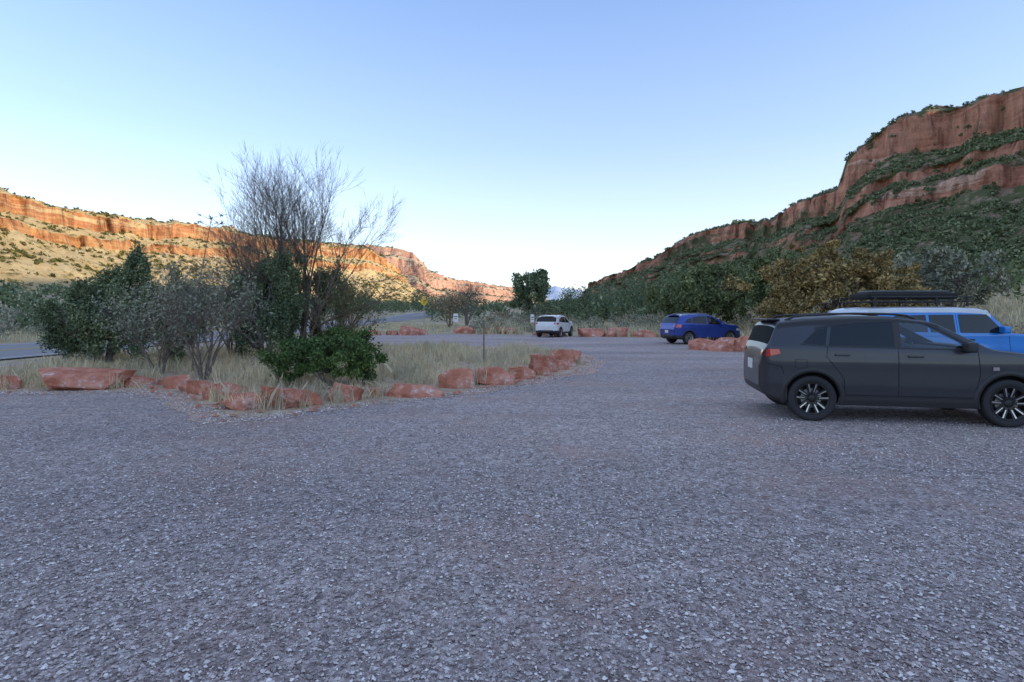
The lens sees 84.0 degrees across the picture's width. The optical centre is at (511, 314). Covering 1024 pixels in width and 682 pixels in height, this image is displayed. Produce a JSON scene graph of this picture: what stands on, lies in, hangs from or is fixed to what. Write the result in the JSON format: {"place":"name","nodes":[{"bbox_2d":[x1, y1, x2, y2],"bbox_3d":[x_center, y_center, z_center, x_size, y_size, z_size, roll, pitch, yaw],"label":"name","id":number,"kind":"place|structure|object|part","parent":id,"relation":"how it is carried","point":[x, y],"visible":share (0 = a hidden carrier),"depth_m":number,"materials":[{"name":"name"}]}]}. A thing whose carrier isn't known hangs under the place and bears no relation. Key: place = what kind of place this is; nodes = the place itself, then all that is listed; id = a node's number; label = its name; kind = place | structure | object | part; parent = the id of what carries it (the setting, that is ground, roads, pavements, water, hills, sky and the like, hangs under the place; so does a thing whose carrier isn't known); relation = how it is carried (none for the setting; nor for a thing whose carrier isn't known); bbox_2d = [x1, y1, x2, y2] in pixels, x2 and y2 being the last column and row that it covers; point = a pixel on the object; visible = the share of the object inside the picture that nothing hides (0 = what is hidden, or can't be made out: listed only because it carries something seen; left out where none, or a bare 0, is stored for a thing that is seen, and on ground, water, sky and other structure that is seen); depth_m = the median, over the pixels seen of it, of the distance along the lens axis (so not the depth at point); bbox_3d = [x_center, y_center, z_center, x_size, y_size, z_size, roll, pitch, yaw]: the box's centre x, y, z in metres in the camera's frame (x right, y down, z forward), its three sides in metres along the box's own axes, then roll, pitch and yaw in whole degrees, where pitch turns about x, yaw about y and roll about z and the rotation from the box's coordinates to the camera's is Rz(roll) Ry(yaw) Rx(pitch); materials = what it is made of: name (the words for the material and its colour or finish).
{"place":"outdoors","nodes":[
{"label":"outdoors","id":0,"kind":"place"},
{"bbox_2d":[0,323,248,343],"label":"dry grass","id":1,"kind":"structure","parent":0,"point":[15,336],"depth_m":36.07,"materials":[{"name":"beige plant"}]},
{"bbox_2d":[0,188,434,302],"bbox_3d":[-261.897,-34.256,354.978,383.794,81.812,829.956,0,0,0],"label":"sunlit mesa","id":2,"kind":"structure","parent":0,"point":[32,211],"depth_m":294.06,"materials":[{"name":"orange stone"}]},
{"bbox_2d":[0,187,432,303],"bbox_3d":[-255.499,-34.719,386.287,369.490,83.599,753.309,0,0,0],"label":"mesa shrubs","id":3,"kind":"object","parent":2,"relation":"on","point":[39,260],"visible":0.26,"depth_m":293.08,"materials":[{"name":"green plant"}]},
{"bbox_2d":[0,308,476,358],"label":"asphalt road","id":4,"kind":"structure","parent":0,"point":[20,351],"depth_m":29.25,"materials":[{"name":"grey asphalt"}]},
{"bbox_2d":[0,336,581,411],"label":"dry grass","id":5,"kind":"structure","parent":0,"point":[510,354],"depth_m":16.06,"materials":[{"name":"beige plant"}]},
{"bbox_2d":[0,345,590,417],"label":"dirt ground","id":6,"kind":"structure","parent":0,"point":[328,405],"depth_m":12.57,"materials":[{"name":"soil"}]},
{"bbox_2d":[0,375,21,388],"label":"red boulder","id":7,"kind":"object","parent":6,"relation":"on","point":[16,381],"visible":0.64,"depth_m":12.49,"materials":[{"name":"stone"}]},
{"bbox_2d":[20,239,154,362],"bbox_3d":[-13.710,-0.431,18.940,3.549,4.363,3.377,0,0,0],"label":"juniper tree","id":8,"kind":"object","parent":6,"relation":"on","point":[71,330],"visible":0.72,"depth_m":18.29,"materials":[{"name":"green plant"}]},
{"bbox_2d":[39,367,136,389],"bbox_3d":[-9.544,1.476,12.656,1.715,0.592,1.096,2,-5,9],"label":"red boulder","id":9,"kind":"object","parent":6,"relation":"on","point":[73,378],"visible":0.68,"depth_m":12.39,"materials":[{"name":"stone"}]},
{"bbox_2d":[123,375,162,386],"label":"red boulder","id":10,"kind":"object","parent":6,"relation":"on","point":[135,380],"visible":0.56,"depth_m":12.99,"materials":[{"name":"stone"}]},
{"bbox_2d":[83,277,225,373],"bbox_3d":[-9.704,0.320,15.579,3.245,2.728,2.721,0,0,-21],"label":"grey shrub","id":11,"kind":"object","parent":6,"relation":"on","point":[129,329],"visible":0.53,"depth_m":15.39,"materials":[{"name":"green plant"}]},
{"bbox_2d":[112,264,210,364],"bbox_3d":[-10.892,0.062,17.975,2.502,3.335,2.532,0,0,24],"label":"juniper tree","id":12,"kind":"object","parent":6,"relation":"on","point":[132,349],"visible":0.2,"depth_m":17.51,"materials":[{"name":"green plant"}]},
{"bbox_2d":[162,374,190,388],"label":"red boulder","id":13,"kind":"object","parent":6,"relation":"on","point":[172,382],"visible":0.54,"depth_m":12.55,"materials":[{"name":"stone"}]},
{"bbox_2d":[178,383,186,390],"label":"red boulder","id":14,"kind":"object","parent":6,"relation":"on","point":[181,387],"visible":0.21,"depth_m":12.11,"materials":[{"name":"stone"}]},
{"bbox_2d":[125,250,272,379],"bbox_3d":[-7.744,0.067,14.277,3.165,3.238,3.289,0,0,-44],"label":"grey shrub","id":15,"kind":"object","parent":6,"relation":"on","point":[196,323],"visible":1,"depth_m":13.97,"materials":[{"name":"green plant"}]},
{"bbox_2d":[185,380,214,394],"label":"red boulder","id":16,"kind":"object","parent":6,"relation":"on","point":[194,387],"visible":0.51,"depth_m":11.61,"materials":[{"name":"stone"}]},
{"bbox_2d":[191,212,222,369],"bbox_3d":[-8.569,-0.653,16.229,0.788,4.608,0.822,0,0,43],"label":"dry flower stalk","id":17,"kind":"object","parent":6,"relation":"on","point":[212,217],"visible":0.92,"depth_m":16.19,"materials":[{"name":"brown plant"}]},
{"bbox_2d":[180,250,251,356],"bbox_3d":[-11.064,-0.308,21.774,3.260,3.986,3.594,0,0,0],"label":"thin shrub","id":18,"kind":"object","parent":6,"relation":"on","point":[227,344],"visible":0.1,"depth_m":21.50,"materials":[{"name":"grey plant"}]},
{"bbox_2d":[202,380,245,399],"bbox_3d":[-5.657,1.532,11.100,0.805,0.456,0.517,-8,-3,10],"label":"red boulder","id":19,"kind":"object","parent":6,"relation":"on","point":[227,385],"visible":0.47,"depth_m":10.95,"materials":[{"name":"stone"}]},
{"bbox_2d":[219,391,269,410],"bbox_3d":[-4.771,1.549,10.120,0.929,0.363,0.722,4,-6,18],"label":"red boulder","id":20,"kind":"object","parent":6,"relation":"on","point":[237,401],"visible":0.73,"depth_m":9.84,"materials":[{"name":"stone"}]},
{"bbox_2d":[221,245,310,362],"bbox_3d":[-8.393,-0.343,19.352,2.886,4.184,2.610,0,0,-27],"label":"juniper tree","id":21,"kind":"object","parent":6,"relation":"on","point":[281,324],"visible":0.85,"depth_m":19.09,"materials":[{"name":"green plant"}]},
{"bbox_2d":[261,385,321,407],"bbox_3d":[-3.996,1.520,10.244,0.944,0.467,0.673,4,2,21],"label":"red boulder","id":22,"kind":"object","parent":6,"relation":"on","point":[290,397],"visible":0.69,"depth_m":10.07,"materials":[{"name":"stone"}]},
{"bbox_2d":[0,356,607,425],"bbox_3d":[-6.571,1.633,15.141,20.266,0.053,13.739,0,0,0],"label":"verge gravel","id":23,"kind":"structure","parent":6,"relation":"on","point":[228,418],"depth_m":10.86,"materials":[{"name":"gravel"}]},
{"bbox_2d":[254,325,388,384],"bbox_3d":[-4.392,0.980,13.368,2.973,1.465,2.543,0,0,0],"label":"round green bush","id":24,"kind":"object","parent":6,"relation":"on","point":[328,351],"visible":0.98,"depth_m":12.83,"materials":[{"name":"green plant"}]},
{"bbox_2d":[293,255,377,347],"bbox_3d":[-6.995,-0.248,21.595,2.900,3.991,3.123,0,0,-41],"label":"juniper tree","id":25,"kind":"object","parent":6,"relation":"on","point":[318,332],"visible":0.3,"depth_m":21.07,"materials":[{"name":"green plant"}]},
{"bbox_2d":[295,266,395,334],"bbox_3d":[-5.849,-0.019,20.249,3.406,3.405,2.728,0,0,-37],"label":"thin shrub","id":26,"kind":"object","parent":6,"relation":"on","point":[352,312],"visible":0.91,"depth_m":20.05,"materials":[{"name":"grey plant"}]},
{"bbox_2d":[328,382,363,401],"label":"red boulder","id":27,"kind":"object","parent":6,"relation":"on","point":[359,391],"visible":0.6,"depth_m":10.75,"materials":[{"name":"stone"}]},
{"bbox_2d":[367,388,385,395],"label":"red boulder","id":28,"kind":"object","parent":6,"relation":"on","point":[369,390],"visible":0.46,"depth_m":11.52,"materials":[{"name":"stone"}]},
{"bbox_2d":[386,383,443,397],"bbox_3d":[-1.984,1.573,11.606,1.253,0.323,0.928,3,-5,1],"label":"red boulder","id":29,"kind":"object","parent":6,"relation":"on","point":[405,390],"visible":0.74,"depth_m":11.29,"materials":[{"name":"stone"}]},
{"bbox_2d":[438,369,474,388],"bbox_3d":[-1.253,1.500,12.799,0.806,0.557,0.531,-2,0,-8],"label":"red boulder","id":30,"kind":"object","parent":6,"relation":"on","point":[458,379],"visible":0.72,"depth_m":12.62,"materials":[{"name":"stone"}]},
{"bbox_2d":[483,320,484,360],"bbox_3d":[-0.960,0.917,19.400,0.065,1.485,0.065,0,0,0],"label":"wooden post","id":31,"kind":"object","parent":6,"relation":"on","point":[484,338],"visible":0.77,"depth_m":19.38,"materials":[{"name":"grey wood"}]},
{"bbox_2d":[472,367,515,385],"bbox_3d":[-0.447,1.501,13.508,1.113,0.520,0.706,0,-3,2],"label":"red boulder","id":32,"kind":"object","parent":6,"relation":"on","point":[498,375],"visible":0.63,"depth_m":13.26,"materials":[{"name":"stone"}]},
{"bbox_2d":[507,366,534,378],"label":"red boulder","id":33,"kind":"object","parent":6,"relation":"on","point":[522,372],"visible":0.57,"depth_m":14.38,"materials":[{"name":"stone"}]},
{"bbox_2d":[528,353,556,371],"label":"red boulder","id":34,"kind":"object","parent":6,"relation":"on","point":[539,360],"visible":0.52,"depth_m":15.91,"materials":[{"name":"stone"}]},
{"bbox_2d":[533,366,552,375],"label":"red boulder","id":35,"kind":"object","parent":6,"relation":"on","point":[545,371],"visible":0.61,"depth_m":15.24,"materials":[{"name":"stone"}]},
{"bbox_2d":[555,359,568,369],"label":"red boulder","id":36,"kind":"object","parent":6,"relation":"on","point":[563,365],"visible":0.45,"depth_m":16.77,"materials":[{"name":"stone"}]},
{"bbox_2d":[549,349,575,366],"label":"red boulder","id":37,"kind":"object","parent":6,"relation":"on","point":[568,356],"visible":0.52,"depth_m":17.86,"materials":[{"name":"stone"}]},
{"bbox_2d":[574,350,581,362],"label":"red boulder","id":38,"kind":"object","parent":6,"relation":"on","point":[578,354],"visible":0.23,"depth_m":19.10,"materials":[{"name":"stone"}]},
{"bbox_2d":[0,345,602,422],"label":"red dirt verge","id":39,"kind":"structure","parent":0,"point":[113,403],"depth_m":10.48,"materials":[{"name":"brown soil"}]},
{"bbox_2d":[153,140,451,352],"bbox_3d":[-8.037,-2.316,20.732,11.639,8.011,6.172,0,0,0],"label":"bare tree","id":40,"kind":"object","parent":39,"relation":"on","point":[281,225],"visible":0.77,"depth_m":20.07,"materials":[{"name":"plant"}]},
{"bbox_2d":[5,356,599,417],"bbox_3d":[-6.581,1.612,15.367,19.369,0.126,12.986,0,0,0],"label":"red rock rubble","id":41,"kind":"object","parent":39,"relation":"on","point":[290,412],"visible":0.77,"depth_m":10.85,"materials":[{"name":"stone"}]},
{"bbox_2d":[294,322,478,335],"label":"dry grass","id":42,"kind":"structure","parent":0,"point":[435,327],"depth_m":63.74,"materials":[{"name":"beige plant"}]},
{"bbox_2d":[356,245,546,304],"bbox_3d":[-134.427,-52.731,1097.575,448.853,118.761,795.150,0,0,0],"label":"red mesa","id":43,"kind":"structure","parent":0,"point":[408,261],"depth_m":884.08,"materials":[{"name":"stone"}]},
{"bbox_2d":[367,244,545,305],"bbox_3d":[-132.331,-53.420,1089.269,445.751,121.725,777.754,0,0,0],"label":"mesa shrubs","id":44,"kind":"object","parent":43,"relation":"on","point":[442,290],"visible":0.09,"depth_m":931.90,"materials":[{"name":"green plant"}]},
{"bbox_2d":[0,334,1023,681],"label":"gravel parking lot","id":45,"kind":"structure","parent":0,"point":[644,382],"depth_m":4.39,"materials":[{"name":"grey gravel"}]},
{"bbox_2d":[369,329,380,335],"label":"red boulder","id":46,"kind":"object","parent":45,"relation":"on","point":[378,333],"visible":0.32,"depth_m":44.34,"materials":[{"name":"stone"}]},
{"bbox_2d":[386,330,398,334],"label":"red boulder","id":47,"kind":"object","parent":45,"relation":"on","point":[391,332],"visible":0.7,"depth_m":45.18,"materials":[{"name":"stone"}]},
{"bbox_2d":[398,325,419,334],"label":"red boulder","id":48,"kind":"object","parent":45,"relation":"on","point":[407,330],"visible":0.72,"depth_m":44.73,"materials":[{"name":"stone"}]},
{"bbox_2d":[419,329,426,334],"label":"red boulder","id":49,"kind":"object","parent":45,"relation":"on","point":[422,331],"visible":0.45,"depth_m":45.70,"materials":[{"name":"stone"}]},
{"bbox_2d":[535,315,572,336],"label":"white suv","id":50,"kind":"object","parent":45,"relation":"on","point":[551,325],"visible":0.99,"depth_m":40.86,"materials":[{"name":"paint"}]},
{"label":"rear window","id":51,"kind":"part","parent":50,"relation":"part of","materials":[{"name":"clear glass"}]},
{"bbox_2d":[577,328,605,336],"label":"red boulder","id":52,"kind":"object","parent":45,"relation":"on","point":[586,332],"visible":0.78,"depth_m":41.90,"materials":[{"name":"stone"}]},
{"bbox_2d":[660,313,739,343],"bbox_3d":[10.793,0.785,32.469,4.525,1.729,2.238,0,0,-17],"label":"blue suv","id":53,"kind":"object","parent":45,"relation":"on","point":[685,328],"visible":0.94,"depth_m":31.56,"materials":[{"name":"paint"}]},
{"bbox_3d":[8.881,0.291,31.885,0.265,0.379,1.523,0,0,-17],"label":"rear window","id":54,"kind":"part","parent":53,"relation":"part of","materials":[{"name":"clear glass"}]},
{"bbox_3d":[10.359,0.321,31.476,0.940,0.443,0.146,0,0,-17],"label":"rear door window","id":55,"kind":"part","parent":53,"relation":"part of","materials":[{"name":"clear glass"}]},
{"bbox_3d":[11.322,0.339,31.769,0.951,0.479,0.149,0,0,-17],"label":"front door window","id":56,"kind":"part","parent":53,"relation":"part of","materials":[{"name":"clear glass"}]},
{"bbox_2d":[688,338,713,349],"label":"red boulder","id":57,"kind":"object","parent":45,"relation":"on","point":[699,344],"visible":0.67,"depth_m":26.44,"materials":[{"name":"stone"}]},
{"bbox_2d":[708,338,737,351],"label":"red boulder","id":58,"kind":"object","parent":45,"relation":"on","point":[724,342],"visible":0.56,"depth_m":25.39,"materials":[{"name":"stone"}]},
{"bbox_2d":[735,336,748,351],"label":"red boulder","id":59,"kind":"object","parent":45,"relation":"on","point":[740,342],"visible":0.23,"depth_m":24.95,"materials":[{"name":"stone"}]},
{"bbox_2d":[744,312,1023,427],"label":"dark grey suv","id":60,"kind":"object","parent":45,"relation":"on","point":[813,366],"visible":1,"depth_m":8.64,"materials":[{"name":"black paint"}]},
{"bbox_3d":[4.255,0.328,9.766,0.107,0.289,1.507,0,0,11],"label":"rear window","id":61,"kind":"part","parent":60,"relation":"part of","materials":[{"name":"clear glass"}]},
{"bbox_3d":[4.695,0.340,8.817,0.380,0.270,0.081,0,0,11],"label":"rear quarter window","id":62,"kind":"part","parent":60,"relation":"part of","materials":[{"name":"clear glass"}]},
{"bbox_3d":[5.329,0.307,8.701,0.910,0.375,0.113,0,0,12],"label":"rear door window","id":63,"kind":"part","parent":60,"relation":"part of","materials":[{"name":"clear glass"}]},
{"bbox_2d":[828,290,1023,352],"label":"blue off road wagon","id":64,"kind":"object","parent":45,"relation":"on","point":[984,328],"visible":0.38,"depth_m":12.03,"materials":[{"name":"paint"}]},
{"bbox_3d":[8.425,0.193,12.011,0.650,0.365,0.080,0,0,1],"label":"quarter window","id":65,"kind":"part","parent":64,"relation":"part of","materials":[{"name":"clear glass"}]},
{"bbox_3d":[9.075,0.195,11.995,0.510,0.380,0.084,0,0,2],"label":"rear side window","id":66,"kind":"part","parent":64,"relation":"part of","materials":[{"name":"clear glass"}]},
{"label":"front side window","id":67,"kind":"part","parent":64,"relation":"part of","materials":[{"name":"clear glass"}]},
{"bbox_2d":[0,283,1023,363],"bbox_3d":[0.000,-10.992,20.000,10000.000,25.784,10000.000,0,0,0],"label":"ground","id":68,"kind":"structure","parent":0,"point":[426,320],"depth_m":83.03,"materials":[{"name":"soil"}]},
{"bbox_2d":[0,307,301,337],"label":"sage brush","id":69,"kind":"object","parent":68,"relation":"on","point":[12,315],"visible":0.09,"depth_m":50.05,"materials":[{"name":"green plant"}]},
{"bbox_2d":[0,280,431,332],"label":"valley trees","id":70,"kind":"object","parent":68,"relation":"on","point":[8,292],"visible":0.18,"depth_m":84.39,"materials":[{"name":"green plant"}]},
{"bbox_2d":[23,289,549,321],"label":"valley trees","id":71,"kind":"object","parent":68,"relation":"on","point":[498,306],"visible":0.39,"depth_m":118.77,"materials":[{"name":"green plant"}]},
{"bbox_2d":[420,298,427,305],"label":"diamond warning sign","id":72,"kind":"object","parent":68,"relation":"on","point":[424,300],"visible":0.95,"depth_m":74.99,"materials":[{"name":"yellow metal"}]},
{"bbox_2d":[423,286,472,326],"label":"bare shrub tree","id":73,"kind":"object","parent":68,"relation":"on","point":[451,299],"visible":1,"depth_m":65.51,"materials":[{"name":"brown plant"}]},
{"bbox_2d":[453,314,457,327],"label":"white sign","id":74,"kind":"object","parent":68,"relation":"on","point":[455,318],"visible":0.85,"depth_m":49.99,"materials":[{"name":"silver metal"}]},
{"bbox_2d":[453,326,474,333],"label":"red boulder","id":75,"kind":"object","parent":68,"relation":"on","point":[463,330],"visible":0.73,"depth_m":48.77,"materials":[{"name":"stone"}]},
{"bbox_2d":[452,275,487,325],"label":"bare shrub tree","id":76,"kind":"object","parent":68,"relation":"on","point":[470,290],"visible":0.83,"depth_m":70.10,"materials":[{"name":"plant"}]},
{"bbox_2d":[292,261,691,319],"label":"valley juniper trees","id":77,"kind":"object","parent":68,"relation":"on","point":[632,298],"visible":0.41,"depth_m":86.88,"materials":[{"name":"green plant"}]},
{"bbox_2d":[496,327,515,333],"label":"red boulder","id":78,"kind":"object","parent":68,"relation":"on","point":[498,328],"visible":0.38,"depth_m":48.03,"materials":[{"name":"stone"}]},
{"bbox_2d":[500,268,558,316],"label":"juniper tree","id":79,"kind":"object","parent":68,"relation":"on","point":[537,284],"visible":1,"depth_m":91.24,"materials":[{"name":"green plant"}]},
{"bbox_2d":[530,314,533,333],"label":"white sign","id":80,"kind":"object","parent":68,"relation":"on","point":[532,318],"visible":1,"depth_m":48.99,"materials":[{"name":"silver metal"}]},
{"bbox_2d":[605,327,627,336],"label":"red boulder","id":81,"kind":"object","parent":68,"relation":"on","point":[611,332],"visible":0.61,"depth_m":41.69,"materials":[{"name":"stone"}]},
{"bbox_2d":[469,307,817,333],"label":"sage brush","id":82,"kind":"object","parent":68,"relation":"on","point":[625,321],"visible":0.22,"depth_m":53.35,"materials":[{"name":"green plant"}]},
{"bbox_2d":[632,330,654,336],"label":"red boulder","id":83,"kind":"object","parent":68,"relation":"on","point":[642,333],"visible":0.72,"depth_m":41.25,"materials":[{"name":"stone"}]},
{"bbox_2d":[535,286,766,321],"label":"valley trees","id":84,"kind":"object","parent":68,"relation":"on","point":[551,307],"visible":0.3,"depth_m":80.71,"materials":[{"name":"green plant"}]},
{"bbox_2d":[641,259,749,323],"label":"juniper tree","id":85,"kind":"object","parent":68,"relation":"on","point":[693,289],"visible":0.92,"depth_m":45.84,"materials":[{"name":"green plant"}]},
{"bbox_2d":[472,301,958,332],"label":"brown brush","id":86,"kind":"object","parent":68,"relation":"on","point":[568,317],"visible":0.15,"depth_m":64.21,"materials":[{"name":"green plant"}]},
{"bbox_2d":[721,241,813,316],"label":"juniper tree","id":87,"kind":"object","parent":68,"relation":"on","point":[758,292],"visible":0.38,"depth_m":44.63,"materials":[{"name":"green plant"}]},
{"bbox_2d":[599,255,1023,316],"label":"hill foot trees","id":88,"kind":"object","parent":68,"relation":"on","point":[1018,279],"visible":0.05,"depth_m":66.60,"materials":[{"name":"green plant"}]},
{"bbox_2d":[610,268,1023,315],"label":"hill foot trees","id":89,"kind":"object","parent":68,"relation":"on","point":[661,311],"depth_m":78.13,"materials":[{"name":"green plant"}]},
{"bbox_2d":[718,239,934,318],"bbox_3d":[17.096,-1.245,31.071,10.818,5.666,7.041,0,0,0],"label":"scrub oak","id":90,"kind":"object","parent":68,"relation":"on","point":[836,277],"visible":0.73,"depth_m":30.12,"materials":[{"name":"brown plant"}]},
{"bbox_2d":[630,303,1023,351],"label":"dry grass","id":91,"kind":"structure","parent":68,"relation":"on","point":[750,330],"depth_m":34.71,"materials":[{"name":"beige plant"}]},
{"bbox_2d":[720,287,1023,328],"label":"dry grass","id":92,"kind":"structure","parent":68,"relation":"on","point":[1015,306],"depth_m":41.99,"materials":[{"name":"beige plant"}]},
{"bbox_2d":[737,320,1023,333],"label":"brown brush","id":93,"kind":"object","parent":68,"relation":"on","point":[750,326],"visible":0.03,"depth_m":40.91,"materials":[{"name":"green plant"}]},
{"bbox_2d":[880,242,967,305],"bbox_3d":[26.697,-2.021,38.352,5.670,5.456,5.184,0,0,22],"label":"sagebrush tree","id":94,"kind":"object","parent":68,"relation":"on","point":[934,277],"visible":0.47,"depth_m":36.56,"materials":[{"name":"green plant"}]},
{"bbox_2d":[908,247,1015,306],"bbox_3d":[30.649,-2.228,39.883,5.339,5.160,6.588,0,0,0],"label":"sagebrush tree","id":95,"kind":"object","parent":68,"relation":"on","point":[968,287],"visible":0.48,"depth_m":38.46,"materials":[{"name":"green plant"}]},
{"bbox_2d":[0,0,1023,289],"label":"sky","id":96,"kind":"structure","parent":0,"point":[576,141],"materials":[{"name":"blue"}]},
{"bbox_2d":[503,286,583,301],"bbox_3d":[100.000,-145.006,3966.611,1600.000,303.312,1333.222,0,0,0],"label":"distant mountain","id":97,"kind":"structure","parent":0,"point":[555,290],"depth_m":3828.13,"materials":[{"name":"blue"}]},
{"bbox_2d":[475,309,820,336],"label":"dry grass","id":98,"kind":"structure","parent":0,"point":[632,330],"depth_m":47.38,"materials":[{"name":"beige plant"}]},
{"bbox_2d":[582,86,1023,296],"bbox_3d":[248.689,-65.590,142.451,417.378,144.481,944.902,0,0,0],"label":"red rock hill","id":99,"kind":"structure","parent":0,"point":[937,125],"depth_m":278.53,"materials":[{"name":"brown stone"}]},
{"bbox_2d":[583,89,1023,297],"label":"hillside shrubs","id":100,"kind":"object","parent":99,"relation":"on","point":[988,233],"visible":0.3,"depth_m":244.89,"materials":[{"name":"green plant"}]}
]}

